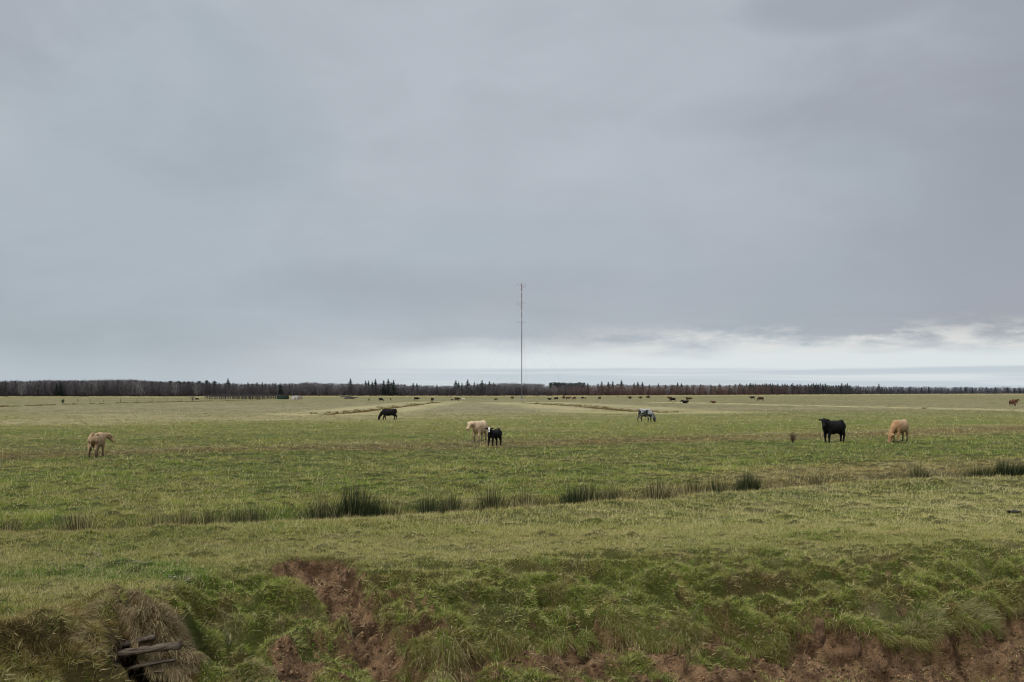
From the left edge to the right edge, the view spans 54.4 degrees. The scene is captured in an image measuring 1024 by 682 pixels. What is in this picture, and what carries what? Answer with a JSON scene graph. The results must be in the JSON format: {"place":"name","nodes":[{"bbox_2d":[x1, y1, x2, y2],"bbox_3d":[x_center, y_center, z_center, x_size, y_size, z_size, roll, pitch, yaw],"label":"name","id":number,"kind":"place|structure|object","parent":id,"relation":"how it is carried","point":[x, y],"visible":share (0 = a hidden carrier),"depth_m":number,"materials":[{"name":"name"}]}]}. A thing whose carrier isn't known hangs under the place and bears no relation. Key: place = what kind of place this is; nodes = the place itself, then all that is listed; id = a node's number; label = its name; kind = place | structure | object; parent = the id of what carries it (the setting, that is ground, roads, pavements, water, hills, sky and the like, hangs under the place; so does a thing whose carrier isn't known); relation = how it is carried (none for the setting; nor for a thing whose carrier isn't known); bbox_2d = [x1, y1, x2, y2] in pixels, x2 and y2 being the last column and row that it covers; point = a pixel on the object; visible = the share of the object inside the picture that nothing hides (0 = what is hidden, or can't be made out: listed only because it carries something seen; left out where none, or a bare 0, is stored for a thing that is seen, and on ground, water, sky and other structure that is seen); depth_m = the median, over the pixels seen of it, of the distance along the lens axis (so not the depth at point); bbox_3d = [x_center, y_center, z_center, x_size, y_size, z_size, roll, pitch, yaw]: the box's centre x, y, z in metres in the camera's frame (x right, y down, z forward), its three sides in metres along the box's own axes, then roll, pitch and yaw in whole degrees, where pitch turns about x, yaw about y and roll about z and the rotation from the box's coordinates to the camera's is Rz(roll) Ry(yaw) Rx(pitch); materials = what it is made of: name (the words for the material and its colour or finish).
{"place":"outdoors","nodes":[
{"label":"outdoors","id":0,"kind":"place"},
{"bbox_2d":[0,391,1023,681],"bbox_3d":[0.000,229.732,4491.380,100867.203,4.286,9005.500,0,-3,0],"label":"ground","id":1,"kind":"structure","parent":0,"point":[840,655],"depth_m":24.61,"materials":[{"name":"green plant"}]},
{"bbox_2d":[0,515,28,531],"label":"rush clump","id":2,"kind":"object","parent":1,"relation":"on","point":[9,527],"visible":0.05,"depth_m":22.64,"materials":[{"name":"green plant"}]},
{"bbox_2d":[0,611,85,668],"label":"grass tussock","id":3,"kind":"object","parent":1,"relation":"on","point":[47,642],"depth_m":13.98,"materials":[{"name":"green plant"}]},
{"bbox_2d":[8,634,99,681],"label":"grass tussock","id":4,"kind":"object","parent":1,"relation":"on","point":[62,663],"depth_m":13.79,"materials":[{"name":"green plant"}]},
{"bbox_2d":[53,385,59,395],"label":"spruce tree","id":5,"kind":"object","parent":1,"relation":"on","point":[56,392],"visible":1,"depth_m":547.88,"materials":[{"name":"green plant"}]},
{"bbox_2d":[58,382,63,395],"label":"spruce tree","id":6,"kind":"object","parent":1,"relation":"on","point":[60,390],"visible":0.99,"depth_m":548.08,"materials":[{"name":"green plant"}]},
{"bbox_2d":[51,503,106,531],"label":"rush clump","id":7,"kind":"object","parent":1,"relation":"on","point":[75,524],"visible":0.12,"depth_m":22.86,"materials":[{"name":"green plant"}]},
{"bbox_2d":[63,620,108,657],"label":"grass tussock","id":8,"kind":"object","parent":1,"relation":"on","point":[84,632],"depth_m":14.31,"materials":[{"name":"green plant"}]},
{"bbox_2d":[87,432,114,457],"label":"cow","id":9,"kind":"object","parent":1,"relation":"on","point":[96,441],"visible":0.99,"depth_m":48.72},
{"bbox_2d":[71,595,132,679],"bbox_3d":[-6.102,4.959,14.750,1.369,2.345,0.988,0,-3,0],"label":"grass tussock","id":10,"kind":"object","parent":1,"relation":"on","point":[93,605],"depth_m":14.83,"materials":[{"name":"brown plant"}]},
{"bbox_2d":[12,540,196,580],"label":"pale litter","id":11,"kind":"object","parent":1,"relation":"on","point":[117,562],"visible":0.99,"depth_m":18.73,"materials":[{"name":"beige plant"}]},
{"bbox_2d":[122,634,155,647],"bbox_3d":[-5.703,4.528,14.936,0.734,0.129,0.145,-16,-4,4],"label":"old log","id":12,"kind":"object","parent":1,"relation":"on","point":[149,637],"visible":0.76,"depth_m":14.88,"materials":[{"name":"brown wood"}]},
{"bbox_2d":[118,642,181,657],"bbox_3d":[-5.438,4.582,14.751,1.076,0.140,0.154,-9,-3,2],"label":"old log","id":13,"kind":"object","parent":1,"relation":"on","point":[127,652],"visible":0.91,"depth_m":14.69,"materials":[{"name":"brown wood"}]},
{"bbox_2d":[135,670,164,676],"bbox_3d":[-5.408,4.955,14.839,0.574,0.052,0.049,-16,-9,22],"label":"old log","id":14,"kind":"object","parent":1,"relation":"on","point":[156,671],"visible":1,"depth_m":14.81,"materials":[{"name":"brown wood"}]},
{"bbox_2d":[128,657,175,669],"bbox_3d":[-5.370,4.806,14.825,0.690,0.088,0.094,-8,-2,-9],"label":"old log","id":15,"kind":"object","parent":1,"relation":"on","point":[146,664],"visible":0.97,"depth_m":14.80,"materials":[{"name":"brown wood"}]},
{"bbox_2d":[117,606,191,681],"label":"grass tussock","id":16,"kind":"object","parent":1,"relation":"on","point":[168,673],"depth_m":14.90,"materials":[{"name":"plant"}]},
{"bbox_2d":[141,510,174,527],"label":"rush clump","id":17,"kind":"object","parent":1,"relation":"on","point":[156,520],"visible":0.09,"depth_m":23.50,"materials":[{"name":"green plant"}]},
{"bbox_2d":[104,582,212,681],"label":"grass tussock","id":18,"kind":"object","parent":1,"relation":"on","point":[162,622],"depth_m":15.14,"materials":[{"name":"beige plant"}]},
{"bbox_2d":[165,505,205,525],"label":"rush clump","id":19,"kind":"object","parent":1,"relation":"on","point":[184,521],"visible":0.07,"depth_m":23.69,"materials":[{"name":"green plant"}]},
{"bbox_2d":[174,584,215,626],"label":"grass tussock","id":20,"kind":"object","parent":1,"relation":"on","point":[183,598],"depth_m":16.89,"materials":[{"name":"green plant"}]},
{"bbox_2d":[193,505,226,524],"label":"rush clump","id":21,"kind":"object","parent":1,"relation":"on","point":[212,520],"visible":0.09,"depth_m":23.90,"materials":[{"name":"green plant"}]},
{"bbox_2d":[193,628,237,668],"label":"grass tussock","id":22,"kind":"object","parent":1,"relation":"on","point":[216,648],"depth_m":16.29,"materials":[{"name":"green plant"}]},
{"bbox_2d":[213,604,246,645],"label":"grass tussock","id":23,"kind":"object","parent":1,"relation":"on","point":[231,622],"depth_m":16.73,"materials":[{"name":"green plant"}]},
{"bbox_2d":[214,503,254,523],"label":"rush clump","id":24,"kind":"object","parent":1,"relation":"on","point":[234,518],"visible":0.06,"depth_m":24.13,"materials":[{"name":"green plant"}]},
{"bbox_2d":[206,394,281,398],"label":"cattle pen","id":25,"kind":"object","parent":1,"relation":"on","point":[243,396],"visible":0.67,"depth_m":390.74,"materials":[{"name":"grey metal"}]},
{"bbox_2d":[225,656,277,681],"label":"grass tussock","id":26,"kind":"object","parent":1,"relation":"on","point":[268,667],"depth_m":15.14,"materials":[{"name":"green plant"}]},
{"bbox_2d":[231,498,272,522],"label":"rush clump","id":27,"kind":"object","parent":1,"relation":"on","point":[255,515],"visible":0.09,"depth_m":24.26,"materials":[{"name":"green plant"}]},
{"bbox_2d":[277,384,284,395],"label":"spruce tree","id":28,"kind":"object","parent":1,"relation":"on","point":[280,388],"visible":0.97,"depth_m":596.22,"materials":[{"name":"green plant"}]},
{"bbox_2d":[277,396,288,398],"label":"feed shelter","id":29,"kind":"object","parent":1,"relation":"on","point":[282,397],"visible":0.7,"depth_m":385.31,"materials":[{"name":"green metal"}]},
{"bbox_2d":[292,486,345,520],"bbox_3d":[-4.758,4.343,24.998,1.464,1.758,1.369,2,-3,-32],"label":"rush clump","id":30,"kind":"object","parent":1,"relation":"on","point":[320,513],"visible":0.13,"depth_m":24.87,"materials":[{"name":"green plant"}]},
{"bbox_2d":[339,569,348,584],"bbox_3d":[-3.203,4.597,19.042,0.210,0.454,0.303,1,-3,-21],"label":"clay lump","id":31,"kind":"object","parent":1,"relation":"on","point":[343,577],"visible":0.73,"depth_m":18.96,"materials":[{"name":"brown soil"}]},
{"bbox_2d":[328,477,381,518],"bbox_3d":[-3.947,4.223,25.257,1.726,1.988,1.560,0,-3,0],"label":"rush clump","id":32,"kind":"object","parent":1,"relation":"on","point":[354,507],"visible":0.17,"depth_m":25.12,"materials":[{"name":"green plant"}]},
{"bbox_2d":[360,487,395,517],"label":"rush clump","id":33,"kind":"object","parent":1,"relation":"on","point":[382,512],"visible":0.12,"depth_m":25.41,"materials":[{"name":"green plant"}]},
{"bbox_2d":[380,381,386,395],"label":"spruce tree","id":34,"kind":"object","parent":1,"relation":"on","point":[383,390],"visible":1,"depth_m":608.95,"materials":[{"name":"green plant"}]},
{"bbox_2d":[378,409,396,419],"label":"cow","id":35,"kind":"object","parent":1,"relation":"on","point":[387,412],"visible":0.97,"depth_m":113.25},
{"bbox_2d":[385,379,390,395],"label":"spruce tree","id":36,"kind":"object","parent":1,"relation":"on","point":[388,390],"visible":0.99,"depth_m":609.15,"materials":[{"name":"green plant"}]},
{"bbox_2d":[372,494,407,516],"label":"rush clump","id":37,"kind":"object","parent":1,"relation":"on","point":[397,507],"visible":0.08,"depth_m":25.71,"materials":[{"name":"green plant"}]},
{"bbox_2d":[391,380,396,395],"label":"spruce tree","id":38,"kind":"object","parent":1,"relation":"on","point":[393,389],"visible":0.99,"depth_m":609.49,"materials":[{"name":"green plant"}]},
{"bbox_2d":[404,488,448,514],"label":"rush clump","id":39,"kind":"object","parent":1,"relation":"on","point":[427,508],"visible":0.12,"depth_m":26.06,"materials":[{"name":"green plant"}]},
{"bbox_2d":[415,627,469,681],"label":"grass tussock","id":40,"kind":"object","parent":1,"relation":"on","point":[447,673],"depth_m":15.65,"materials":[{"name":"green plant"}]},
{"bbox_2d":[430,486,467,513],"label":"rush clump","id":41,"kind":"object","parent":1,"relation":"on","point":[451,502],"visible":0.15,"depth_m":26.38,"materials":[{"name":"green plant"}]},
{"bbox_2d":[466,420,487,441],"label":"cow","id":42,"kind":"object","parent":1,"relation":"on","point":[478,427],"visible":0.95,"depth_m":63.18},
{"bbox_2d":[471,481,515,510],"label":"rush clump","id":43,"kind":"object","parent":1,"relation":"on","point":[490,501],"visible":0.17,"depth_m":26.92,"materials":[{"name":"green plant"}]},
{"bbox_2d":[485,427,501,445],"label":"calf","id":44,"kind":"object","parent":1,"relation":"on","point":[496,434],"visible":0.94,"depth_m":58.50},
{"bbox_2d":[478,612,523,662],"bbox_3d":[-0.214,5.095,16.579,0.949,1.024,0.930,0,-3,0],"label":"grass tussock","id":45,"kind":"object","parent":1,"relation":"on","point":[490,631],"depth_m":16.59,"materials":[{"name":"green plant"}]},
{"bbox_2d":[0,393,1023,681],"bbox_3d":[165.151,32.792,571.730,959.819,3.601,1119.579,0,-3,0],"label":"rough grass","id":46,"kind":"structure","parent":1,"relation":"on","point":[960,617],"depth_m":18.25,"materials":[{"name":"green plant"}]},
{"bbox_2d":[0,378,1023,396],"bbox_3d":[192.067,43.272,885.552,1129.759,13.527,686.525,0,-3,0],"label":"wood","id":47,"kind":"object","parent":1,"relation":"on","point":[104,387],"visible":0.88,"depth_m":616.89,"materials":[{"name":"brown plant"}]},
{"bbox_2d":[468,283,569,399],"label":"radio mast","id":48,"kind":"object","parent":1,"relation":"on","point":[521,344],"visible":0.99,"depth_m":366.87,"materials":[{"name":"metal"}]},
{"bbox_2d":[504,484,544,508],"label":"rush clump","id":49,"kind":"object","parent":1,"relation":"on","point":[522,497],"visible":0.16,"depth_m":27.35,"materials":[{"name":"green plant"}]},
{"bbox_2d":[527,609,582,656],"bbox_3d":[0.695,4.982,16.900,1.097,0.760,1.046,-2,-3,30],"label":"grass tussock","id":50,"kind":"object","parent":1,"relation":"on","point":[549,639],"depth_m":16.81,"materials":[{"name":"green plant"}]},
{"bbox_2d":[537,579,572,608],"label":"grass tussock","id":51,"kind":"object","parent":1,"relation":"on","point":[552,588],"depth_m":18.26,"materials":[{"name":"green plant"}]},
{"bbox_2d":[550,482,590,505],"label":"rush clump","id":52,"kind":"object","parent":1,"relation":"on","point":[571,498],"visible":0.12,"depth_m":28.06,"materials":[{"name":"green plant"}]},
{"bbox_2d":[565,474,608,503],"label":"rush clump","id":53,"kind":"object","parent":1,"relation":"on","point":[589,493],"visible":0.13,"depth_m":28.28,"materials":[{"name":"green plant"}]},
{"bbox_2d":[597,480,629,500],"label":"rush clump","id":54,"kind":"object","parent":1,"relation":"on","point":[613,495],"visible":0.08,"depth_m":28.70,"materials":[{"name":"green plant"}]},
{"bbox_2d":[598,604,653,653],"bbox_3d":[2.003,5.081,17.237,1.115,0.968,1.105,0,-3,0],"label":"grass tussock","id":55,"kind":"object","parent":1,"relation":"on","point":[631,631],"depth_m":17.14,"materials":[{"name":"green plant"}]},
{"bbox_2d":[265,558,1023,681],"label":"clods","id":56,"kind":"object","parent":1,"relation":"on","point":[883,671],"visible":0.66,"depth_m":16.78,"materials":[{"name":"brown soil"}]},
{"bbox_2d":[637,408,655,421],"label":"cow","id":57,"kind":"object","parent":1,"relation":"on","point":[645,412],"visible":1,"depth_m":105.72},
{"bbox_2d":[636,471,677,499],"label":"rush clump","id":58,"kind":"object","parent":1,"relation":"on","point":[656,493],"visible":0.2,"depth_m":29.52,"materials":[{"name":"green plant"}]},
{"bbox_2d":[666,615,707,658],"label":"grass tussock","id":59,"kind":"object","parent":1,"relation":"on","point":[694,643],"depth_m":17.05,"materials":[{"name":"green plant"}]},
{"bbox_2d":[675,475,710,496],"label":"rush clump","id":60,"kind":"object","parent":1,"relation":"on","point":[689,491],"visible":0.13,"depth_m":30.32,"materials":[{"name":"green plant"}]},
{"bbox_2d":[701,475,730,492],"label":"rush clump","id":61,"kind":"object","parent":1,"relation":"on","point":[713,487],"visible":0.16,"depth_m":30.79,"materials":[{"name":"green plant"}]},
{"bbox_2d":[728,469,766,491],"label":"rush clump","id":62,"kind":"object","parent":1,"relation":"on","point":[746,484],"visible":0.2,"depth_m":31.45,"materials":[{"name":"green plant"}]},
{"bbox_2d":[789,432,796,441],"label":"shrub","id":63,"kind":"object","parent":1,"relation":"on","point":[792,438],"visible":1,"depth_m":62.09,"materials":[{"name":"brown plant"}]},
{"bbox_2d":[804,474,828,485],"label":"rush clump","id":64,"kind":"object","parent":1,"relation":"on","point":[813,482],"visible":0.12,"depth_m":33.44,"materials":[{"name":"green plant"}]},
{"bbox_2d":[813,615,825,648],"bbox_3d":[5.427,5.163,17.592,0.220,0.643,0.220,0,-3,0],"label":"clay lump","id":65,"kind":"object","parent":1,"relation":"on","point":[819,636],"visible":1,"depth_m":17.52,"materials":[{"name":"brown soil"}]},
{"bbox_2d":[815,579,840,594],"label":"grass tussock","id":66,"kind":"object","parent":1,"relation":"on","point":[822,588],"depth_m":18.99,"materials":[{"name":"green plant"}]},
{"bbox_2d":[818,418,845,442],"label":"cow","id":67,"kind":"object","parent":1,"relation":"on","point":[829,427],"visible":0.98,"depth_m":63.57},
{"bbox_2d":[852,635,860,659],"bbox_3d":[5.997,5.335,17.304,0.141,0.448,0.174,0,-3,0],"label":"clay lump","id":68,"kind":"object","parent":1,"relation":"on","point":[856,644],"visible":1,"depth_m":17.25,"materials":[{"name":"brown soil"}]},
{"bbox_2d":[886,419,908,442],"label":"cow","id":69,"kind":"object","parent":1,"relation":"on","point":[898,427],"visible":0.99,"depth_m":62.89},
{"bbox_2d":[901,462,932,478],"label":"rush clump","id":70,"kind":"object","parent":1,"relation":"on","point":[918,473],"visible":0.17,"depth_m":35.78,"materials":[{"name":"green plant"}]},
{"bbox_2d":[900,598,959,641],"bbox_3d":[7.566,5.113,18.084,1.136,0.782,0.969,0,-3,0],"label":"grass tussock","id":71,"kind":"object","parent":1,"relation":"on","point":[924,619],"depth_m":18.04,"materials":[{"name":"green plant"}]},
{"bbox_2d":[959,462,994,477],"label":"rush clump","id":72,"kind":"object","parent":1,"relation":"on","point":[975,472],"visible":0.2,"depth_m":36.50,"materials":[{"name":"green plant"}]},
{"bbox_2d":[955,593,1010,639],"bbox_3d":[8.736,5.137,18.585,1.166,0.828,0.879,0,-3,0],"label":"grass tussock","id":73,"kind":"object","parent":1,"relation":"on","point":[972,609],"depth_m":18.52,"materials":[{"name":"green plant"}]},
{"bbox_2d":[985,455,1023,476],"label":"rush clump","id":74,"kind":"object","parent":1,"relation":"on","point":[1008,471],"visible":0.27,"depth_m":36.88,"materials":[{"name":"green plant"}]},
{"bbox_2d":[1011,459,1023,475],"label":"rush clump","id":75,"kind":"object","parent":1,"relation":"on","point":[1021,472],"visible":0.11,"depth_m":37.24,"materials":[{"name":"green plant"}]},
{"bbox_2d":[0,0,1023,390],"label":"sky","id":76,"kind":"structure","parent":0,"point":[706,192],"materials":[{"name":"grey"}]},
{"bbox_2d":[1007,510,1021,513],"bbox_3d":[13.476,4.588,26.668,0.411,0.110,0.262,0,-3,0],"label":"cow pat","id":77,"kind":"object","parent":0,"point":[1013,511],"visible":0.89,"depth_m":26.61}
]}

